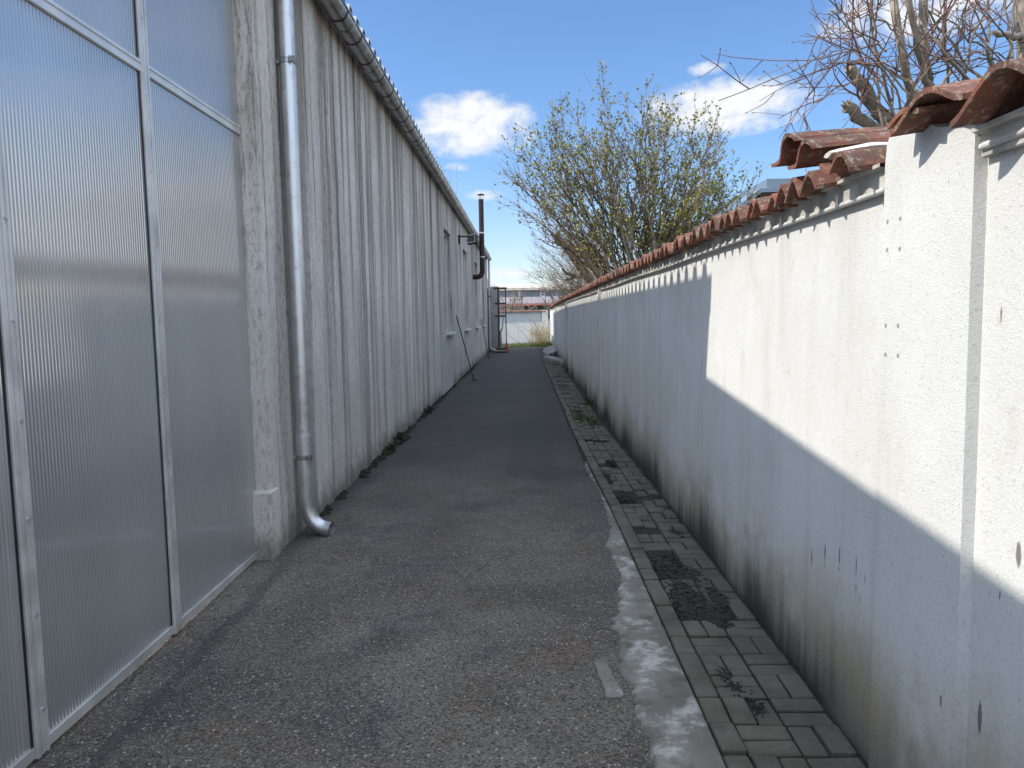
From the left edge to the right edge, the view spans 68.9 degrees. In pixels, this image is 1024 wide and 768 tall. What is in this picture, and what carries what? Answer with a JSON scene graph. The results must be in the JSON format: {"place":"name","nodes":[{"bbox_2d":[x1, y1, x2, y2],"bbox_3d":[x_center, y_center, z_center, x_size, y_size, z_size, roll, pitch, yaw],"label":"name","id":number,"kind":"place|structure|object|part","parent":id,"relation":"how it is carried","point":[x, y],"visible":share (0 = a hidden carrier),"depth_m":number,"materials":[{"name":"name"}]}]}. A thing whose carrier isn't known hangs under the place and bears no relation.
{"place":"outdoors","nodes":[
{"label":"outdoors","id":0,"kind":"place"},
{"bbox_2d":[25,348,653,767],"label":"road","id":1,"kind":"structure","parent":0,"point":[445,594],"depth_m":3.80,"materials":[{"name":"grey asphalt"}]},
{"bbox_2d":[0,0,256,767],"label":"sliding gate","id":2,"kind":"structure","parent":1,"relation":"on","point":[127,489],"depth_m":3.31,"materials":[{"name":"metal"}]},
{"bbox_2d":[319,363,477,515],"bbox_3d":[-1.353,0.138,15.949,0.324,0.162,19.804,-1,5,1],"label":"moss","id":3,"kind":"object","parent":1,"relation":"on","point":[401,438],"visible":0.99,"depth_m":9.12,"materials":[{"name":"green plant"}]},
{"bbox_2d":[456,315,476,380],"bbox_3d":[-1.148,-0.899,18.805,0.589,1.656,0.130,-4,6,-29],"label":"steel rod","id":4,"kind":"object","parent":1,"relation":"on","point":[465,350],"visible":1,"depth_m":18.77,"materials":[{"name":"black metal"}]},
{"bbox_2d":[490,286,497,348],"bbox_3d":[-0.783,-3.068,34.801,0.380,2.920,0.465,-1,5,1],"label":"cabinet","id":5,"kind":"object","parent":1,"relation":"on","point":[494,312],"visible":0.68,"depth_m":34.57,"materials":[{"name":"grey metal"}]},
{"bbox_3d":[-0.787,-3.038,34.576,0.360,2.700,0.012,-1,5,1],"label":"door","id":6,"kind":"part","parent":5,"relation":"part of","materials":[{"name":"grey metal"}]},
{"bbox_2d":[593,659,624,699],"bbox_3d":[0.426,1.309,3.296,0.094,0.030,0.355,-1,5,-2],"label":"concrete patch","id":7,"kind":"object","parent":1,"relation":"on","point":[611,687],"visible":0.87,"depth_m":3.26,"materials":[{"name":"grey concrete"}]},
{"bbox_2d":[232,0,496,559],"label":"warehouse","id":8,"kind":"structure","parent":0,"point":[366,276],"depth_m":6.72,"materials":[{"name":"metal"}]},
{"bbox_2d":[444,233,456,334],"bbox_3d":[-1.475,-2.282,16.916,0.245,2.325,1.570,-1,5,1],"label":"window","id":9,"kind":"structure","parent":8,"relation":"in","point":[445,249],"depth_m":17.56,"materials":[{"name":"metal"}]},
{"bbox_2d":[456,165,456,194],"bbox_3d":[-1.646,-5.603,21.922,0.081,1.600,0.048,-2,5,-15],"label":"antenna","id":10,"kind":"object","parent":8,"relation":"attached to","point":[456,179],"visible":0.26,"depth_m":21.88,"materials":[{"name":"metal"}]},
{"bbox_2d":[458,234,476,244],"bbox_3d":[-1.167,-3.818,19.717,0.505,0.289,0.291,-1,5,1],"label":"floodlight","id":11,"kind":"object","parent":8,"relation":"attached to","point":[471,239],"visible":1,"depth_m":19.66,"materials":[{"name":"black metal"}]},
{"bbox_2d":[463,253,471,330],"bbox_3d":[-1.389,-2.733,21.920,0.245,2.325,1.620,-1,5,1],"label":"window","id":12,"kind":"structure","parent":8,"relation":"in","point":[468,329],"depth_m":22.59,"materials":[{"name":"metal"}]},
{"bbox_2d":[494,287,506,347],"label":"gate","id":13,"kind":"structure","parent":8,"relation":"attached to","point":[498,315],"depth_m":33.86,"materials":[{"name":"metal"}]},
{"bbox_2d":[500,317,503,347],"bbox_3d":[-0.625,-2.409,35.945,0.486,1.606,0.170,-1,5,1],"label":"young tree","id":14,"kind":"object","parent":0,"point":[501,332],"visible":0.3,"depth_m":35.91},
{"bbox_2d":[490,283,582,332],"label":"building","id":15,"kind":"structure","parent":0,"point":[531,298],"depth_m":75.41,"materials":[{"name":"white"}]},
{"bbox_2d":[499,291,518,296],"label":"window","id":16,"kind":"structure","parent":15,"relation":"in","point":[501,293],"depth_m":75.45,"materials":[{"name":"grey glass"}]},
{"bbox_2d":[520,290,539,296],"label":"window","id":17,"kind":"structure","parent":15,"relation":"in","point":[526,293],"depth_m":75.41,"materials":[{"name":"grey glass"}]},
{"bbox_2d":[546,290,555,295],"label":"window","id":18,"kind":"structure","parent":15,"relation":"in","point":[552,292],"depth_m":75.36,"materials":[{"name":"grey glass"}]},
{"bbox_2d":[345,0,1015,289],"label":"sky","id":19,"kind":"structure","parent":0,"point":[465,71],"materials":[{"name":"blue"}]},
{"bbox_2d":[538,349,867,767],"bbox_3d":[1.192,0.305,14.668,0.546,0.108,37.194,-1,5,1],"label":"pavement","id":20,"kind":"structure","parent":0,"point":[745,651],"depth_m":3.52,"materials":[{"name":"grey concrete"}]},
{"bbox_2d":[543,345,556,355],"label":"stone slab","id":21,"kind":"structure","parent":20,"relation":"on","point":[551,350],"depth_m":30.72,"materials":[{"name":"grey stone"}]},
{"bbox_2d":[543,355,562,364],"bbox_3d":[1.478,-0.814,25.859,0.586,0.150,1.693,4,8,-17],"label":"stone slab","id":22,"kind":"object","parent":20,"relation":"on","point":[553,360],"depth_m":25.53,"materials":[{"name":"grey stone"}]},
{"bbox_2d":[563,395,681,533],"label":"weeds","id":23,"kind":"object","parent":20,"relation":"on","point":[580,415],"visible":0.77,"depth_m":11.33,"materials":[{"name":"green plant"}]},
{"bbox_2d":[585,439,686,538],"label":"loose soil","id":24,"kind":"structure","parent":20,"relation":"on","point":[627,499],"depth_m":6.65,"materials":[{"name":"black soil"}]},
{"bbox_2d":[584,461,725,767],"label":"kerb","id":25,"kind":"structure","parent":20,"relation":"on","point":[675,729],"depth_m":3.26,"materials":[{"name":"concrete"}]},
{"bbox_2d":[644,551,739,633],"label":"loose soil","id":26,"kind":"structure","parent":20,"relation":"on","point":[689,606],"depth_m":4.25,"materials":[{"name":"black soil"}]},
{"bbox_2d":[714,667,769,724],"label":"loose soil","id":27,"kind":"structure","parent":20,"relation":"on","point":[758,708],"depth_m":3.14,"materials":[{"name":"black soil"}]},
{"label":"verge","id":28,"kind":"structure","parent":0,"visible":0},
{"bbox_2d":[502,340,551,347],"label":"grass","id":29,"kind":"structure","parent":28,"relation":"on","point":[533,344],"depth_m":39.72,"materials":[{"name":"green plant"}]},
{"bbox_2d":[507,315,551,343],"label":"dry thicket","id":30,"kind":"object","parent":28,"relation":"on","point":[540,337],"visible":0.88,"depth_m":40.82,"materials":[{"name":"beige plant"}]},
{"label":"ground","id":31,"kind":"structure","parent":0,"visible":0},
{"bbox_2d":[487,279,491,350],"bbox_3d":[-3.125,-3.487,37.246,4.480,3.800,4.500,-1,5,1],"label":"annex","id":32,"kind":"object","parent":31,"relation":"on","point":[488,317],"visible":0.07,"depth_m":35.13,"materials":[{"name":"white paint"}]},
{"bbox_2d":[500,288,536,310],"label":"bare tree","id":33,"kind":"object","parent":31,"relation":"on","point":[515,300],"visible":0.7,"depth_m":57.98,"materials":[{"name":"brown plant"}]},
{"bbox_2d":[499,310,547,343],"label":"end wall","id":34,"kind":"structure","parent":31,"relation":"on","point":[518,317],"depth_m":43.96,"materials":[{"name":"paint"}]},
{"bbox_2d":[540,282,567,313],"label":"bare tree","id":35,"kind":"object","parent":31,"relation":"on","point":[547,306],"visible":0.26,"depth_m":65.13,"materials":[{"name":"brown plant"}]},
{"bbox_2d":[518,207,611,310],"bbox_3d":[2.005,-3.023,21.811,3.740,4.209,3.687,-1,5,1],"label":"leaning tree","id":36,"kind":"object","parent":31,"relation":"on","point":[578,284],"visible":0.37,"depth_m":21.59,"materials":[{"name":"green plant"}]},
{"bbox_2d":[489,60,770,283],"bbox_3d":[2.383,-3.707,14.892,5.855,4.859,3.994,-1,5,1],"label":"budding shrub","id":37,"kind":"object","parent":31,"relation":"on","point":[671,229],"visible":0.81,"depth_m":14.48,"materials":[{"name":"green plant"}]},
{"bbox_2d":[701,178,791,222],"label":"gabled house","id":38,"kind":"structure","parent":31,"relation":"on","point":[767,187],"depth_m":17.51,"materials":[{"name":"white paint"}]},
{"bbox_2d":[548,57,1023,767],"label":"boundary wall","id":39,"kind":"structure","parent":31,"relation":"on","point":[804,393],"depth_m":2.67,"materials":[{"name":"white paint"}]},
{"bbox_2d":[787,131,889,169],"bbox_3d":[1.307,-0.910,2.893,0.400,0.072,0.230,-6,-9,-1],"label":"roof tile","id":40,"kind":"object","parent":39,"relation":"on","point":[812,152],"visible":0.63,"depth_m":2.82,"materials":[{"name":"ceramic"}]},
{"bbox_2d":[771,126,891,166],"bbox_3d":[1.293,-0.955,2.987,0.440,0.077,0.230,-5,-15,-3],"label":"roof tile","id":41,"kind":"object","parent":40,"relation":"on","point":[790,144],"visible":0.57,"depth_m":2.91,"materials":[{"name":"ceramic"}]},
{"bbox_2d":[819,146,886,173],"bbox_3d":[1.319,-0.791,2.602,0.400,0.076,0.230,-6,13,0],"label":"roof tile","id":42,"kind":"object","parent":39,"relation":"on","point":[856,160],"visible":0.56,"depth_m":2.52,"materials":[{"name":"ceramic"}]},
{"bbox_2d":[824,142,887,159],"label":"mortar slab","id":43,"kind":"structure","parent":42,"relation":"on","point":[829,155],"depth_m":2.61,"materials":[{"name":"white concrete"}]},
{"bbox_2d":[698,0,1023,171],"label":"pruned tree","id":44,"kind":"object","parent":31,"relation":"on","point":[878,111],"visible":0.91,"depth_m":3.99,"materials":[{"name":"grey plant"}]}
]}

